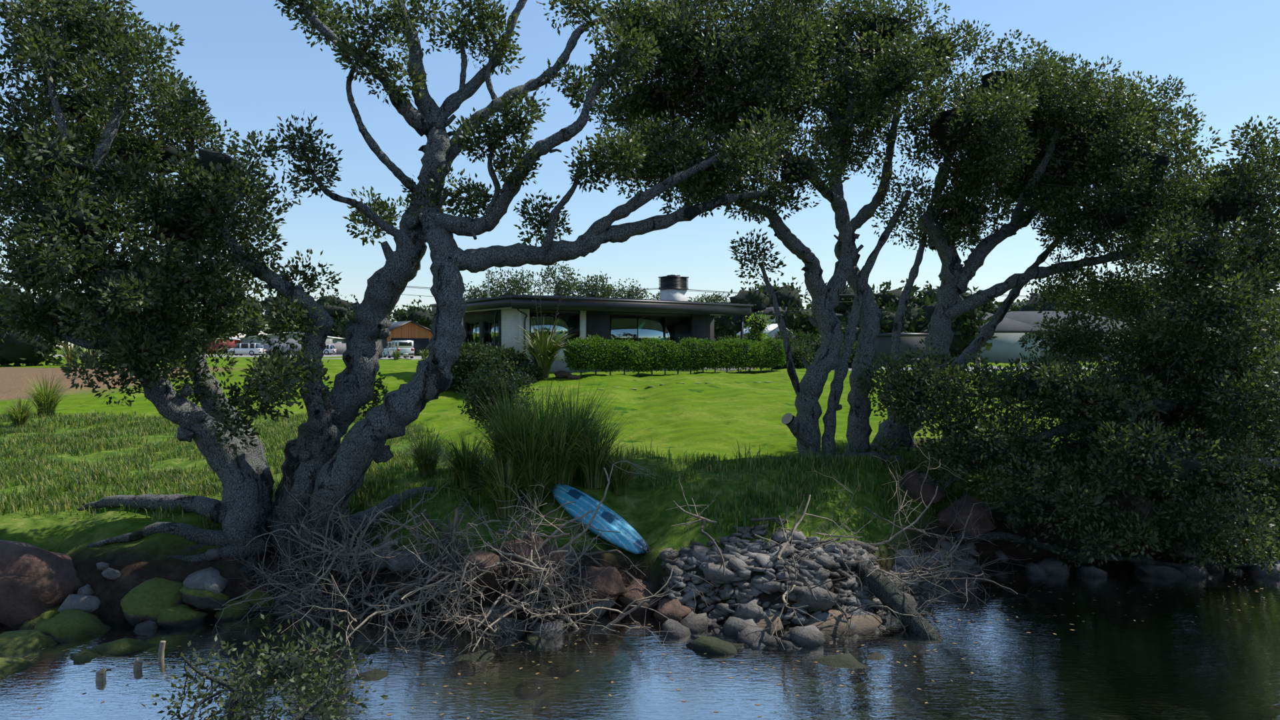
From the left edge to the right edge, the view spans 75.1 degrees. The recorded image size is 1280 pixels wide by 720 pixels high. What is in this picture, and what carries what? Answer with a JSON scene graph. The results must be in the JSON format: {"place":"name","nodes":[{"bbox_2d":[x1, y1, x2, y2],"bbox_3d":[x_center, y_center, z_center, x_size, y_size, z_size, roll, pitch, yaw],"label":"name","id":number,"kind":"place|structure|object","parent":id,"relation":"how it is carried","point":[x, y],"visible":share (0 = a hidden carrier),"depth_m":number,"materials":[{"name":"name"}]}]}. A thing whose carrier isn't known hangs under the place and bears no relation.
{"place":"outdoors","nodes":[
{"label":"outdoors","id":0,"kind":"place"},
{"bbox_2d":[0,409,447,558],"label":"bank grass","id":1,"kind":"structure","parent":0,"point":[162,481],"depth_m":21.04,"materials":[{"name":"plant"}]},
{"bbox_2d":[206,332,345,353],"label":"building","id":2,"kind":"structure","parent":0,"point":[291,340],"depth_m":150.52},
{"bbox_2d":[430,274,753,373],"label":"house","id":3,"kind":"structure","parent":0,"point":[613,306],"depth_m":41.87,"materials":[{"name":"paint"}]},
{"bbox_2d":[467,313,689,347],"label":"windows","id":4,"kind":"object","parent":3,"relation":"attached to","point":[623,327],"visible":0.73,"depth_m":43.63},
{"bbox_2d":[466,277,691,348],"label":"window frames","id":5,"kind":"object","parent":3,"relation":"attached to","point":[476,323],"visible":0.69,"depth_m":44.42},
{"bbox_2d":[463,309,713,348],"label":"dark house cladding","id":6,"kind":"structure","parent":3,"relation":"attached to","point":[598,323],"depth_m":43.66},
{"bbox_2d":[567,315,656,345],"bbox_3d":[-1.459,-1.200,43.432,9.800,2.320,0.060,-1,1,-35],"label":"curtain","id":7,"kind":"object","parent":3,"relation":"attached to","point":[653,333],"visible":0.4,"depth_m":41.98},
{"bbox_2d":[550,314,661,345],"bbox_3d":[-3.239,-1.337,46.713,11.310,2.552,7.760,-1,1,-35],"label":"curtain","id":8,"kind":"object","parent":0,"point":[561,321],"visible":0.09,"depth_m":43.99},
{"bbox_2d":[0,566,1279,719],"bbox_3d":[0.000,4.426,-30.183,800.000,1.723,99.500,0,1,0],"label":"water","id":9,"kind":"structure","parent":0,"point":[1161,657],"depth_m":11.77,"materials":[{"name":"liquid"}]},
{"bbox_2d":[2,570,1265,719],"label":"floating leaves","id":10,"kind":"object","parent":9,"relation":"on","point":[669,672],"visible":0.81,"depth_m":12.24,"materials":[{"name":"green plant"}]},
{"bbox_2d":[0,347,1279,631],"bbox_3d":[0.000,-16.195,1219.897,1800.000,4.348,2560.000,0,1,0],"label":"ground","id":11,"kind":"structure","parent":0,"point":[711,411],"depth_m":17.39,"materials":[{"name":"plant"}]},
{"bbox_2d":[0,270,36,300],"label":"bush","id":12,"kind":"object","parent":11,"relation":"on","point":[4,287],"visible":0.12,"depth_m":56.93,"materials":[{"name":"green plant"}]},
{"bbox_2d":[0,396,45,427],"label":"tussock grass","id":13,"kind":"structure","parent":11,"relation":"on","point":[19,415],"depth_m":27.80,"materials":[{"name":"plant"}]},
{"bbox_2d":[0,287,76,366],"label":"tree","id":14,"kind":"object","parent":11,"relation":"on","point":[17,352],"visible":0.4,"depth_m":54.46,"materials":[{"name":"green plant"}]},
{"bbox_2d":[0,540,83,628],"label":"boulder","id":15,"kind":"object","parent":11,"relation":"on","point":[35,582],"visible":0.7,"depth_m":13.73,"materials":[{"name":"stone"}]},
{"bbox_2d":[8,370,81,415],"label":"tussock grass","id":16,"kind":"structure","parent":11,"relation":"on","point":[47,401],"depth_m":29.90,"materials":[{"name":"plant"}]},
{"bbox_2d":[49,341,85,367],"bbox_3d":[-35.431,-0.489,52.073,2.745,1.942,2.613,0,1,0],"label":"flax","id":17,"kind":"object","parent":11,"relation":"on","point":[67,355],"visible":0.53,"depth_m":51.71,"materials":[{"name":"green plant"}]},
{"bbox_2d":[40,286,100,348],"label":"tree","id":18,"kind":"object","parent":11,"relation":"on","point":[57,296],"visible":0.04,"depth_m":156.95,"materials":[{"name":"green plant"}]},
{"bbox_2d":[95,640,165,681],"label":"wooden posts","id":19,"kind":"object","parent":11,"relation":"on","point":[101,675],"visible":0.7,"depth_m":11.83,"materials":[{"name":"grey wood"}]},
{"bbox_2d":[0,577,275,679],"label":"mossy rocks","id":20,"kind":"object","parent":11,"relation":"on","point":[160,601],"visible":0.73,"depth_m":13.60,"materials":[{"name":"plant"}]},
{"bbox_2d":[191,302,252,338],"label":"tree","id":21,"kind":"object","parent":11,"relation":"on","point":[236,329],"visible":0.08,"depth_m":164.18,"materials":[{"name":"green plant"}]},
{"bbox_2d":[228,350,259,355],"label":"van wheels","id":22,"kind":"object","parent":11,"relation":"on","point":[253,351],"visible":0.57,"depth_m":117.14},
{"bbox_2d":[225,343,263,353],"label":"suv","id":23,"kind":"object","parent":22,"relation":"attached to","point":[240,350],"depth_m":117.17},
{"bbox_2d":[231,296,265,337],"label":"tree","id":24,"kind":"object","parent":11,"relation":"on","point":[253,333],"visible":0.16,"depth_m":251.21,"materials":[{"name":"green plant"}]},
{"bbox_2d":[255,291,300,334],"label":"tree","id":25,"kind":"object","parent":11,"relation":"on","point":[267,299],"visible":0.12,"depth_m":169.24,"materials":[{"name":"green plant"}]},
{"bbox_2d":[236,343,345,354],"bbox_3d":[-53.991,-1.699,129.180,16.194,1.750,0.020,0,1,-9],"label":"building","id":26,"kind":"structure","parent":11,"relation":"on","point":[341,348],"depth_m":129.31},
{"bbox_2d":[296,294,353,337],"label":"tree","id":27,"kind":"object","parent":11,"relation":"on","point":[335,312],"visible":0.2,"depth_m":166.51,"materials":[{"name":"green plant"}]},
{"bbox_2d":[314,288,355,308],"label":"tree","id":28,"kind":"object","parent":11,"relation":"on","point":[339,301],"visible":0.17,"depth_m":265.41,"materials":[{"name":"green plant"}]},
{"bbox_2d":[334,294,399,337],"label":"tree","id":29,"kind":"object","parent":11,"relation":"on","point":[346,323],"visible":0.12,"depth_m":159.69,"materials":[{"name":"green plant"}]},
{"bbox_2d":[0,0,800,555],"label":"pohutukawa tree","id":30,"kind":"object","parent":11,"relation":"on","point":[78,154],"visible":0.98,"depth_m":14.82,"materials":[{"name":"green plant"}]},
{"bbox_2d":[387,340,413,356],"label":"van","id":31,"kind":"object","parent":11,"relation":"on","point":[406,349],"depth_m":85.79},
{"bbox_2d":[387,322,432,343],"bbox_3d":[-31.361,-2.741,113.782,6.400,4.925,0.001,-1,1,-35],"label":"cedar garage","id":32,"kind":"structure","parent":11,"relation":"on","point":[410,330],"depth_m":113.75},
{"bbox_2d":[388,320,431,331],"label":"roof","id":33,"kind":"structure","parent":32,"relation":"attached to","point":[394,325],"depth_m":114.19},
{"bbox_2d":[391,338,429,355],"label":"garage door","id":34,"kind":"structure","parent":32,"relation":"attached to","point":[421,344],"depth_m":114.40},
{"bbox_2d":[391,299,434,335],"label":"tree","id":35,"kind":"object","parent":11,"relation":"on","point":[424,317],"visible":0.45,"depth_m":163.19,"materials":[{"name":"green plant"}]},
{"bbox_2d":[393,426,459,475],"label":"tussock grass","id":36,"kind":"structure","parent":11,"relation":"on","point":[421,453],"depth_m":18.11,"materials":[{"name":"plant"}]},
{"bbox_2d":[426,427,503,488],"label":"tussock grass","id":37,"kind":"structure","parent":11,"relation":"on","point":[458,464],"depth_m":16.82,"materials":[{"name":"plant"}]},
{"bbox_2d":[446,338,496,392],"bbox_3d":[-7.649,0.352,37.492,3.566,2.731,3.406,0,1,0],"label":"shrub","id":38,"kind":"object","parent":11,"relation":"on","point":[461,367],"visible":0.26,"depth_m":36.52,"materials":[{"name":"green plant"}]},
{"bbox_2d":[462,281,498,300],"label":"eucalyptus tree","id":39,"kind":"object","parent":11,"relation":"on","point":[475,295],"visible":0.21,"depth_m":129.16,"materials":[{"name":"green plant"}]},
{"bbox_2d":[89,634,885,684],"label":"rocks","id":40,"kind":"object","parent":11,"relation":"on","point":[713,645],"visible":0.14,"depth_m":12.43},
{"bbox_2d":[454,354,539,460],"bbox_3d":[-3.216,1.114,18.851,1.976,2.503,1.415,0,1,-28],"label":"scrub bush","id":41,"kind":"object","parent":11,"relation":"on","point":[495,381],"visible":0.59,"depth_m":18.59,"materials":[{"name":"green plant"}]},
{"bbox_2d":[467,341,533,383],"bbox_3d":[-6.120,0.377,36.828,3.129,2.430,2.820,0,1,0],"label":"shrub","id":42,"kind":"object","parent":11,"relation":"on","point":[499,352],"visible":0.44,"depth_m":36.20,"materials":[{"name":"green plant"}]},
{"bbox_2d":[454,446,557,517],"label":"tussock grass","id":43,"kind":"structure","parent":11,"relation":"on","point":[509,494],"depth_m":15.81,"materials":[{"name":"plant"}]},
{"bbox_2d":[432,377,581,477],"bbox_3d":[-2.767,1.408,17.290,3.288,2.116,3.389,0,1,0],"label":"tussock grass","id":44,"kind":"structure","parent":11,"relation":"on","point":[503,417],"depth_m":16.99,"materials":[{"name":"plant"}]},
{"bbox_2d":[77,415,943,640],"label":"tree roots","id":45,"kind":"object","parent":11,"relation":"on","point":[888,593],"visible":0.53,"depth_m":15.03,"materials":[{"name":"grey plant"}]},
{"bbox_2d":[480,266,547,297],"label":"eucalyptus tree","id":46,"kind":"object","parent":11,"relation":"on","point":[516,286],"visible":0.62,"depth_m":121.52,"materials":[{"name":"green plant"}]},
{"bbox_2d":[508,360,546,384],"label":"shrub","id":47,"kind":"object","parent":11,"relation":"on","point":[530,369],"visible":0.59,"depth_m":35.35,"materials":[{"name":"green plant"}]},
{"bbox_2d":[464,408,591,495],"bbox_3d":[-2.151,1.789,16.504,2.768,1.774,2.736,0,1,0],"label":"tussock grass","id":48,"kind":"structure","parent":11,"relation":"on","point":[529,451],"depth_m":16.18,"materials":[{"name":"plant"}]},
{"bbox_2d":[483,450,575,511],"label":"tussock grass","id":49,"kind":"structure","parent":11,"relation":"on","point":[539,491],"depth_m":16.02,"materials":[{"name":"plant"}]},
{"bbox_2d":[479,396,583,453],"bbox_3d":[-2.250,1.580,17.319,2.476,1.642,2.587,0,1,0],"label":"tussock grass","id":50,"kind":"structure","parent":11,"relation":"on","point":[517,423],"depth_m":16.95,"materials":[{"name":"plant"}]},
{"bbox_2d":[190,437,880,551],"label":"tall bank grass","id":51,"kind":"structure","parent":11,"relation":"on","point":[670,460],"depth_m":17.70,"materials":[{"name":"plant"}]},
{"bbox_2d":[508,276,576,378],"bbox_3d":[-4.272,-1.415,36.201,3.517,4.460,3.669,0,1,0],"label":"flax","id":52,"kind":"object","parent":11,"relation":"on","point":[543,351],"visible":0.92,"depth_m":35.93,"materials":[{"name":"green plant"}]},
{"bbox_2d":[459,375,626,459],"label":"tussock grass","id":53,"kind":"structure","parent":11,"relation":"on","point":[547,408],"depth_m":16.67,"materials":[{"name":"plant"}]},
{"bbox_2d":[508,370,579,389],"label":"garden rocks","id":54,"kind":"object","parent":11,"relation":"on","point":[563,374],"visible":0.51,"depth_m":35.74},
{"bbox_2d":[532,261,587,296],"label":"eucalyptus tree","id":55,"kind":"object","parent":11,"relation":"on","point":[560,283],"visible":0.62,"depth_m":125.08,"materials":[{"name":"green plant"}]},
{"bbox_2d":[491,395,633,492],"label":"tussock grass","id":56,"kind":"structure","parent":11,"relation":"on","point":[562,458],"depth_m":16.40,"materials":[{"name":"plant"}]},
{"bbox_2d":[561,336,600,376],"bbox_3d":[-2.570,-0.139,36.224,1.720,1.798,1.742,0,1,0],"label":"hedge bush","id":57,"kind":"object","parent":11,"relation":"on","point":[581,355],"depth_m":35.86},
{"bbox_2d":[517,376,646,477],"bbox_3d":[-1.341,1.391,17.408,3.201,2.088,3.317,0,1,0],"label":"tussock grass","id":58,"kind":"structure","parent":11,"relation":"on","point":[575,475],"depth_m":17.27,"materials":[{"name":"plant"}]},
{"bbox_2d":[559,270,615,297],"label":"eucalyptus tree","id":59,"kind":"object","parent":11,"relation":"on","point":[592,286],"visible":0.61,"depth_m":119.27,"materials":[{"name":"green plant"}]},
{"bbox_2d":[583,334,613,373],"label":"hedge bush","id":60,"kind":"object","parent":11,"relation":"on","point":[601,347],"depth_m":36.33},
{"bbox_2d":[551,483,648,553],"bbox_3d":[-0.763,2.923,15.854,2.432,0.242,0.839,29,27,32],"label":"kayak","id":61,"kind":"object","parent":11,"relation":"on","point":[629,537],"visible":0.95,"depth_m":15.65,"materials":[{"name":"blue"}]},
{"bbox_2d":[548,405,659,488],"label":"tussock grass","id":62,"kind":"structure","parent":11,"relation":"on","point":[588,479],"depth_m":16.78,"materials":[{"name":"plant"}]},
{"bbox_2d":[174,425,1043,675],"bbox_3d":[-0.145,2.807,14.344,15.401,3.431,6.262,0,1,0],"label":"dead brush","id":63,"kind":"object","parent":11,"relation":"on","point":[359,553],"depth_m":13.90,"materials":[{"name":"wood"}]},
{"bbox_2d":[596,338,626,375],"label":"hedge bush","id":64,"kind":"object","parent":11,"relation":"on","point":[615,361],"depth_m":36.75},
{"bbox_2d":[585,445,655,495],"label":"tussock grass","id":65,"kind":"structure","parent":11,"relation":"on","point":[620,480],"depth_m":16.87,"materials":[{"name":"plant"}]},
{"bbox_2d":[612,338,645,374],"bbox_3d":[-0.675,-0.150,37.517,1.841,1.686,1.862,0,1,0],"label":"hedge bush","id":66,"kind":"object","parent":11,"relation":"on","point":[630,361],"depth_m":37.10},
{"bbox_2d":[602,278,659,299],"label":"eucalyptus tree","id":67,"kind":"object","parent":11,"relation":"on","point":[633,294],"visible":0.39,"depth_m":127.36,"materials":[{"name":"green plant"}]},
{"bbox_2d":[625,340,656,376],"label":"hedge bush","id":68,"kind":"object","parent":11,"relation":"on","point":[646,361],"depth_m":37.59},
{"bbox_2d":[638,336,669,375],"bbox_3d":[0.536,-0.151,38.401,1.655,1.891,1.661,0,1,0],"label":"hedge bush","id":69,"kind":"object","parent":11,"relation":"on","point":[657,347],"depth_m":38.07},
{"bbox_2d":[57,514,1279,646],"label":"rocks","id":70,"kind":"object","parent":11,"relation":"on","point":[744,625],"visible":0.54,"depth_m":14.12,"materials":[{"name":"stone"}]},
{"bbox_2d":[656,339,681,374],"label":"hedge bush","id":71,"kind":"object","parent":11,"relation":"on","point":[673,352],"depth_m":38.47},
{"bbox_2d":[666,343,697,374],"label":"hedge bush","id":72,"kind":"object","parent":11,"relation":"on","point":[683,357],"depth_m":38.93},
{"bbox_2d":[676,336,707,374],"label":"hedge bush","id":73,"kind":"object","parent":11,"relation":"on","point":[694,343],"depth_m":39.33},
{"bbox_2d":[688,292,728,303],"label":"eucalyptus tree","id":74,"kind":"object","parent":11,"relation":"on","point":[715,299],"visible":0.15,"depth_m":139.03,"materials":[{"name":"green plant"}]},
{"bbox_2d":[697,337,721,373],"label":"hedge bush","id":75,"kind":"object","parent":11,"relation":"on","point":[709,350],"depth_m":39.69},
{"bbox_2d":[705,341,733,373],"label":"hedge bush","id":76,"kind":"object","parent":11,"relation":"on","point":[723,356],"depth_m":40.17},
{"bbox_2d":[714,337,744,372],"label":"hedge bush","id":77,"kind":"object","parent":11,"relation":"on","point":[734,361],"depth_m":40.65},
{"bbox_2d":[700,281,780,339],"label":"tree","id":78,"kind":"object","parent":11,"relation":"on","point":[727,325],"visible":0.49,"depth_m":93.40,"materials":[{"name":"green plant"}]},
{"bbox_2d":[728,337,756,373],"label":"hedge bush","id":79,"kind":"object","parent":11,"relation":"on","point":[747,354],"depth_m":41.03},
{"bbox_2d":[736,342,765,373],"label":"hedge bush","id":80,"kind":"object","parent":11,"relation":"on","point":[757,361],"depth_m":41.51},
{"bbox_2d":[736,310,772,367],"bbox_3d":[6.942,-1.213,50.593,2.251,3.524,1.728,0,1,0],"label":"lime tree","id":81,"kind":"object","parent":11,"relation":"on","point":[757,325],"visible":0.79,"depth_m":50.28,"materials":[{"name":"green plant"}]},
{"bbox_2d":[750,340,779,371],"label":"hedge bush","id":82,"kind":"object","parent":11,"relation":"on","point":[768,357],"depth_m":41.94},
{"bbox_2d":[760,336,785,370],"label":"hedge bush","id":83,"kind":"object","parent":11,"relation":"on","point":[779,346],"depth_m":42.34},
{"bbox_2d":[741,276,811,307],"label":"tree","id":84,"kind":"object","parent":11,"relation":"on","point":[787,293],"visible":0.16,"depth_m":99.47,"materials":[{"name":"green plant"}]},
{"bbox_2d":[588,0,994,456],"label":"pohutukawa tree","id":85,"kind":"object","parent":11,"relation":"on","point":[721,79],"visible":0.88,"depth_m":18.69,"materials":[{"name":"green plant"}]},
{"bbox_2d":[768,338,816,369],"bbox_3d":[8.472,-0.191,46.920,3.268,2.130,3.095,0,1,23],"label":"shrub","id":86,"kind":"object","parent":11,"relation":"on","point":[799,351],"visible":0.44,"depth_m":46.14,"materials":[{"name":"green plant"}]},
{"bbox_2d":[773,326,813,344],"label":"shrub","id":87,"kind":"object","parent":11,"relation":"on","point":[794,335],"visible":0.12,"depth_m":51.81,"materials":[{"name":"green plant"}]},
{"bbox_2d":[764,299,838,337],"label":"tree","id":88,"kind":"object","parent":11,"relation":"on","point":[797,319],"visible":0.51,"depth_m":69.02,"materials":[{"name":"green plant"}]},
{"bbox_2d":[460,470,1158,624],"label":"boulders","id":89,"kind":"object","parent":11,"relation":"on","point":[676,609],"visible":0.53,"depth_m":14.39,"materials":[{"name":"stone"}]},
{"bbox_2d":[756,607,881,635],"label":"rock slab","id":90,"kind":"structure","parent":11,"relation":"on","point":[868,624],"depth_m":13.48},
{"bbox_2d":[792,332,852,369],"bbox_3d":[10.450,-0.383,48.561,3.831,2.585,3.833,0,1,0],"label":"shrub","id":91,"kind":"object","parent":11,"relation":"on","point":[815,341],"visible":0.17,"depth_m":47.95,"materials":[{"name":"green plant"}]},
{"bbox_2d":[658,523,988,649],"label":"riprap rocks","id":92,"kind":"object","parent":11,"relation":"on","point":[745,561],"visible":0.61,"depth_m":14.37,"materials":[{"name":"stone"}]},
{"bbox_2d":[808,282,854,333],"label":"tree","id":93,"kind":"object","parent":11,"relation":"on","point":[843,307],"visible":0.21,"depth_m":118.41,"materials":[{"name":"green plant"}]},
{"bbox_2d":[840,300,919,345],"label":"tree","id":94,"kind":"object","parent":11,"relation":"on","point":[887,320],"visible":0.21,"depth_m":65.21,"materials":[{"name":"green plant"}]},
{"bbox_2d":[840,279,924,334],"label":"tree","id":95,"kind":"object","parent":11,"relation":"on","point":[884,297],"visible":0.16,"depth_m":73.70,"materials":[{"name":"green plant"}]},
{"bbox_2d":[874,336,925,365],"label":"block wall","id":96,"kind":"structure","parent":11,"relation":"on","point":[883,344],"depth_m":57.85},
{"bbox_2d":[906,278,970,333],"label":"tree","id":97,"kind":"object","parent":11,"relation":"on","point":[923,305],"visible":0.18,"depth_m":79.56,"materials":[{"name":"green plant"}]},
{"bbox_2d":[908,287,997,358],"bbox_3d":[24.161,-2.621,64.371,6.137,6.476,5.446,0,1,0],"label":"tree","id":98,"kind":"object","parent":11,"relation":"on","point":[965,329],"visible":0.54,"depth_m":63.33,"materials":[{"name":"green plant"}]},
{"bbox_2d":[959,278,1013,313],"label":"tree","id":99,"kind":"object","parent":11,"relation":"on","point":[993,309],"visible":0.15,"depth_m":84.31,"materials":[{"name":"green plant"}]},
{"bbox_2d":[947,332,1040,362],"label":"pale wing wall","id":100,"kind":"structure","parent":11,"relation":"on","point":[1005,347],"depth_m":68.84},
{"bbox_2d":[1004,424,1053,467],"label":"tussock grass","id":101,"kind":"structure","parent":11,"relation":"on","point":[1023,449],"depth_m":19.70,"materials":[{"name":"plant"}]},
{"bbox_2d":[870,29,1232,452],"bbox_3d":[10.812,-2.631,20.943,10.299,11.008,7.155,0,1,0],"label":"pohutukawa tree","id":102,"kind":"object","parent":11,"relation":"on","point":[1053,127],"visible":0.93,"depth_m":19.88,"materials":[{"name":"green plant"}]},
{"bbox_2d":[1012,281,1104,313],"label":"tree","id":103,"kind":"object","parent":11,"relation":"on","point":[1029,306],"visible":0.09,"depth_m":93.62,"materials":[{"name":"green plant"}]},
{"bbox_2d":[854,115,1279,579],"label":"pohutukawa tree","id":104,"kind":"object","parent":11,"relation":"on","point":[1227,401],"visible":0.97,"depth_m":17.01,"materials":[{"name":"green plant"}]},
{"bbox_2d":[1100,267,1203,338],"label":"tree","id":105,"kind":"object","parent":11,"relation":"on","point":[1134,311],"visible":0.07,"depth_m":88.93,"materials":[{"name":"green plant"}]},
{"bbox_2d":[0,0,1279,347],"label":"sky","id":106,"kind":"structure","parent":0,"point":[252,70],"materials":[{"name":"blue"}]},
{"bbox_2d":[401,286,1098,303],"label":"power wires","id":107,"kind":"object","parent":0,"point":[634,290],"visible":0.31,"depth_m":98.62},
{"bbox_2d":[748,306,841,316],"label":"roof","id":108,"kind":"structure","parent":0,"point":[767,311],"depth_m":93.66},
{"bbox_2d":[384,438,1279,537],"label":"bank grass","id":109,"kind":"structure","parent":0,"point":[818,461],"depth_m":17.36,"materials":[{"name":"plant"}]},
{"bbox_2d":[877,332,928,336],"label":"roof","id":110,"kind":"structure","parent":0,"point":[905,335],"depth_m":57.72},
{"bbox_2d":[919,312,1049,333],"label":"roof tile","id":111,"kind":"object","parent":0,"point":[1005,325],"visible":0.26,"depth_m":68.86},
{"bbox_2d":[1004,310,1135,334],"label":"roof","id":112,"kind":"structure","parent":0,"point":[1030,317],"depth_m":77.24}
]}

